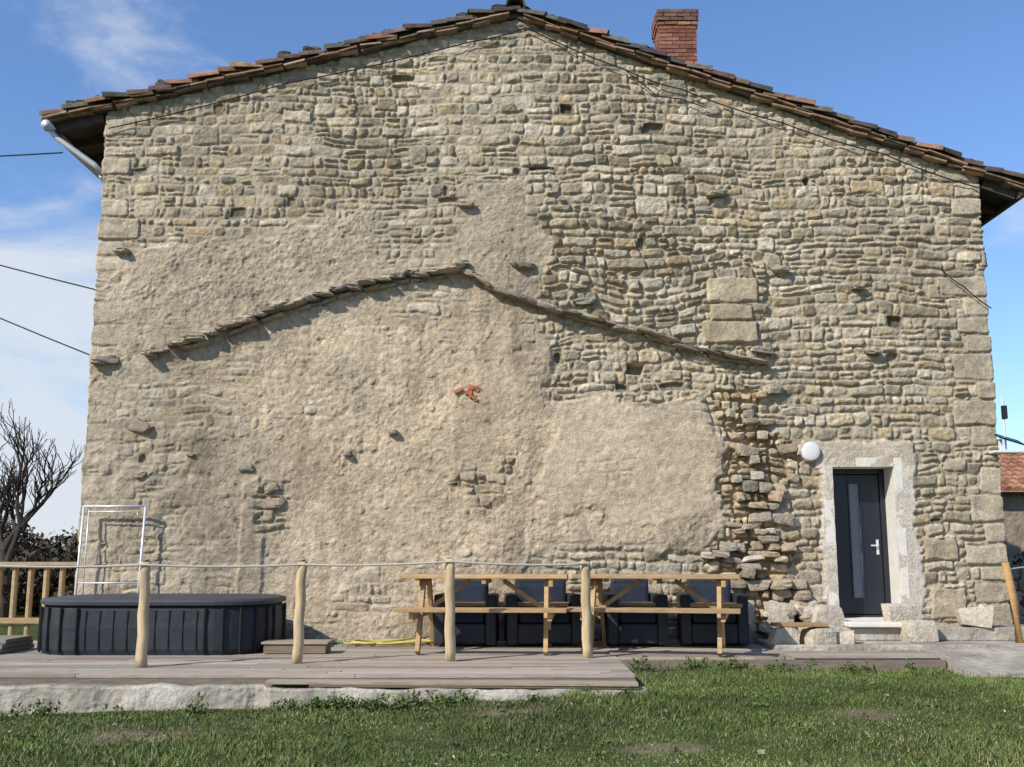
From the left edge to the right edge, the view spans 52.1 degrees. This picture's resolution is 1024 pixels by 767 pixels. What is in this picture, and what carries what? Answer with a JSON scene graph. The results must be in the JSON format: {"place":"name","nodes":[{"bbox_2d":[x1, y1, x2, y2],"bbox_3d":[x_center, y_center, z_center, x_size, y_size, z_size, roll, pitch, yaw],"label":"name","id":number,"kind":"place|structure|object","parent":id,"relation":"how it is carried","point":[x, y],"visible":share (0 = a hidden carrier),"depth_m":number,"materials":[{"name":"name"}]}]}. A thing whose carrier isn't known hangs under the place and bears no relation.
{"place":"outdoors","nodes":[
{"label":"outdoors","id":0,"kind":"place"},
{"bbox_2d":[0,547,1023,766],"bbox_3d":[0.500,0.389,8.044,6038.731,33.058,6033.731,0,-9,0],"label":"ground","id":1,"kind":"structure","parent":0,"point":[664,746],"depth_m":8.21,"materials":[{"name":"green plant"}]},
{"bbox_2d":[0,464,30,525],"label":"bare tree","id":2,"kind":"object","parent":1,"relation":"on","point":[19,509],"visible":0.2,"depth_m":29.94,"materials":[{"name":"brown plant"}]},
{"bbox_2d":[0,562,76,634],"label":"wooden fence","id":3,"kind":"object","parent":1,"relation":"on","point":[12,620],"visible":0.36,"depth_m":15.56,"materials":[{"name":"brown wood"}]},
{"bbox_2d":[0,515,78,615],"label":"hedge","id":4,"kind":"object","parent":1,"relation":"on","point":[26,550],"visible":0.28,"depth_m":25.74,"materials":[{"name":"green plant"}]},
{"bbox_2d":[0,401,84,617],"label":"bare tree","id":5,"kind":"object","parent":1,"relation":"on","point":[8,545],"visible":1,"depth_m":22.80,"materials":[{"name":"brown plant"}]},
{"bbox_2d":[0,683,647,715],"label":"concrete plinth","id":6,"kind":"structure","parent":1,"relation":"on","point":[80,698],"depth_m":9.52,"materials":[{"name":"grey concrete"}]},
{"bbox_2d":[7,723,765,753],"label":"scattered stones","id":7,"kind":"object","parent":1,"relation":"on","point":[762,751],"visible":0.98,"depth_m":7.60,"materials":[{"name":"grey stone"}]},
{"bbox_2d":[9,653,916,718],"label":"weeds","id":8,"kind":"object","parent":1,"relation":"on","point":[316,703],"visible":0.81,"depth_m":9.31,"materials":[{"name":"green plant"}]},
{"bbox_2d":[0,641,945,688],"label":"wooden deck","id":9,"kind":"structure","parent":1,"relation":"on","point":[501,664],"depth_m":10.69,"materials":[{"name":"grey wood"}]},
{"bbox_2d":[0,635,33,653],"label":"stacked planks","id":10,"kind":"object","parent":9,"relation":"on","point":[10,643],"visible":1,"depth_m":12.20,"materials":[{"name":"grey wood"}]},
{"bbox_2d":[74,505,146,594],"bbox_3d":[-5.240,2.462,13.601,0.892,1.756,0.032,0,-9,0],"label":"towel frame","id":11,"kind":"object","parent":9,"relation":"on","point":[80,543],"visible":0.77,"depth_m":13.66,"materials":[{"name":"metal"}]},
{"bbox_2d":[37,593,286,654],"bbox_3d":[-4.140,2.853,12.553,2.724,0.640,1.829,0,-9,0],"label":"hot tub","id":12,"kind":"object","parent":9,"relation":"on","point":[191,624],"visible":0.9,"depth_m":11.71,"materials":[{"name":"black plastic"}]},
{"bbox_2d":[0,557,592,667],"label":"post and rope railing","id":13,"kind":"object","parent":9,"relation":"on","point":[143,624],"visible":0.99,"depth_m":10.87,"materials":[{"name":"beige wood"}]},
{"bbox_2d":[261,639,333,653],"bbox_3d":[-2.450,3.007,11.970,0.750,0.128,0.400,0,-9,0],"label":"wooden step","id":14,"kind":"object","parent":9,"relation":"on","point":[285,646],"visible":0.9,"depth_m":11.79,"materials":[{"name":"grey wood"}]},
{"bbox_2d":[343,636,432,645],"bbox_3d":[-1.397,3.046,13.025,1.304,0.394,0.654,5,-11,-28],"label":"garden hose","id":15,"kind":"object","parent":9,"relation":"on","point":[398,642],"visible":0.85,"depth_m":12.82,"materials":[{"name":"yellow rubber"}]},
{"bbox_2d":[434,579,498,644],"bbox_3d":[-0.560,2.842,13.094,0.760,0.780,0.705,0,-9,2],"label":"garden armchair","id":16,"kind":"object","parent":9,"relation":"on","point":[476,628],"visible":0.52,"depth_m":12.75,"materials":[{"name":"grey fabric"}]},
{"bbox_2d":[393,574,568,654],"bbox_3d":[-0.300,2.703,12.375,1.920,0.881,1.760,-1,-9,4],"label":"picnic table","id":17,"kind":"object","parent":9,"relation":"on","point":[548,608],"visible":0.95,"depth_m":12.05,"materials":[{"name":"brown wood"}]},
{"bbox_2d":[504,579,581,644],"bbox_3d":[0.380,2.845,13.114,0.920,0.780,0.705,1,-9,-3],"label":"garden armchair","id":18,"kind":"object","parent":9,"relation":"on","point":[523,628],"visible":0.88,"depth_m":12.77,"materials":[{"name":"grey fabric"}]},
{"bbox_2d":[601,579,668,644],"bbox_3d":[1.520,2.842,13.094,0.740,0.780,0.705,0,-9,-3],"label":"garden armchair","id":19,"kind":"object","parent":9,"relation":"on","point":[636,628],"visible":0.8,"depth_m":12.75,"materials":[{"name":"grey fabric"}]},
{"bbox_2d":[567,574,741,656],"bbox_3d":[1.720,2.692,12.306,1.920,0.881,1.760,-2,-10,13],"label":"picnic table","id":20,"kind":"object","parent":9,"relation":"on","point":[721,609],"visible":0.81,"depth_m":12.05,"materials":[{"name":"brown wood"}]},
{"bbox_2d":[676,579,749,644],"bbox_3d":[2.500,2.845,13.114,0.820,0.780,0.705,-1,-9,5],"label":"garden armchair","id":21,"kind":"object","parent":9,"relation":"on","point":[696,628],"visible":0.83,"depth_m":12.77,"materials":[{"name":"grey fabric"}]},
{"bbox_2d":[10,670,1023,766],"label":"clover patches","id":22,"kind":"object","parent":1,"relation":"on","point":[607,740],"visible":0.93,"depth_m":8.37,"materials":[{"name":"green plant"}]},
{"bbox_2d":[11,694,1023,766],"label":"fallen leaves","id":23,"kind":"object","parent":1,"relation":"on","point":[789,762],"visible":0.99,"depth_m":8.30,"materials":[{"name":"brown plant"}]},
{"bbox_2d":[39,0,1023,642],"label":"stone farmhouse","id":24,"kind":"object","parent":1,"relation":"on","point":[515,282],"visible":0.93,"depth_m":14.30,"materials":[{"name":"stone"}]},
{"bbox_2d":[0,152,94,355],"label":"overhead cables","id":25,"kind":"object","parent":24,"relation":"attached to","point":[41,275],"visible":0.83,"depth_m":14.86,"materials":[{"name":"black rubber"}]},
{"bbox_2d":[764,601,793,627],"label":"stone block","id":26,"kind":"structure","parent":24,"relation":"on","point":[776,611],"depth_m":13.26,"materials":[{"name":"beige stone"}]},
{"bbox_2d":[800,442,819,460],"bbox_3d":[3.990,0.910,14.009,0.260,0.260,0.120,0,-9,0],"label":"bulkhead lamp","id":27,"kind":"object","parent":24,"relation":"attached to","point":[810,451],"visible":1,"depth_m":13.96,"materials":[{"name":"white glass"}]},
{"bbox_2d":[825,458,909,619],"bbox_3d":[4.690,2.127,14.041,1.060,2.230,0.620,0,-9,0],"label":"front door","id":28,"kind":"structure","parent":24,"relation":"in","point":[864,522],"depth_m":14.18,"materials":[{"name":"paint"}]},
{"bbox_2d":[989,398,1023,453],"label":"antenna","id":29,"kind":"object","parent":24,"relation":"attached to","point":[1004,415],"visible":1,"depth_m":14.03,"materials":[{"name":"white paint"}]},
{"bbox_2d":[754,620,1023,677],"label":"terrace","id":30,"kind":"structure","parent":1,"relation":"on","point":[994,650],"depth_m":12.32,"materials":[{"name":"concrete"}]},
{"bbox_2d":[767,622,836,644],"bbox_3d":[3.481,3.033,12.574,0.790,0.307,0.368,0,-9,0],"label":"bench","id":31,"kind":"object","parent":30,"relation":"on","point":[814,633],"visible":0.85,"depth_m":12.45,"materials":[{"name":"stone"}]},
{"bbox_2d":[811,604,844,626],"bbox_3d":[3.971,2.951,13.275,0.435,0.296,0.315,1,-9,-6],"label":"stone block","id":32,"kind":"object","parent":30,"relation":"on","point":[832,615],"depth_m":13.13,"materials":[{"name":"beige stone"}]},
{"bbox_2d":[836,630,855,643],"bbox_3d":[3.999,3.072,12.618,0.267,0.200,0.226,-3,-10,18],"label":"stone block","id":33,"kind":"object","parent":30,"relation":"on","point":[846,637],"depth_m":12.51,"materials":[{"name":"beige stone"}]},
{"bbox_2d":[898,620,938,641],"bbox_3d":[5.019,3.067,12.954,0.398,0.288,0.316,1,-9,-6],"label":"stone block","id":34,"kind":"object","parent":30,"relation":"on","point":[918,630],"depth_m":12.82,"materials":[{"name":"beige stone"}]},
{"bbox_2d":[1001,562,1023,642],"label":"wooden post","id":35,"kind":"object","parent":30,"relation":"on","point":[1011,589],"visible":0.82,"depth_m":12.76,"materials":[{"name":"brown wood"}]},
{"bbox_2d":[998,453,1023,565],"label":"tiled roof house","id":36,"kind":"structure","parent":1,"relation":"on","point":[1012,479],"depth_m":25.33,"materials":[{"name":"ceramic"}]},
{"bbox_2d":[1009,565,1023,624],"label":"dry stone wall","id":37,"kind":"structure","parent":1,"relation":"on","point":[1018,575],"depth_m":16.52,"materials":[{"name":"grey stone"}]},
{"bbox_2d":[1010,551,1023,565],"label":"hedge","id":38,"kind":"object","parent":1,"relation":"on","point":[1019,560],"visible":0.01,"depth_m":22.38,"materials":[{"name":"green plant"}]},
{"bbox_2d":[0,0,1023,545],"label":"sky","id":39,"kind":"structure","parent":0,"point":[948,73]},
{"bbox_2d":[881,603,917,621],"bbox_3d":[4.894,2.910,13.220,0.440,0.259,0.224,2,-10,-12],"label":"stone block","id":40,"kind":"object","parent":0,"point":[894,612],"depth_m":13.13,"materials":[{"name":"beige stone"}]},
{"bbox_2d":[954,605,993,627],"bbox_3d":[5.832,2.944,13.194,0.434,0.309,0.314,-2,-10,12],"label":"stone block","id":41,"kind":"object","parent":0,"point":[980,616],"depth_m":13.06,"materials":[{"name":"beige stone"}]}
]}

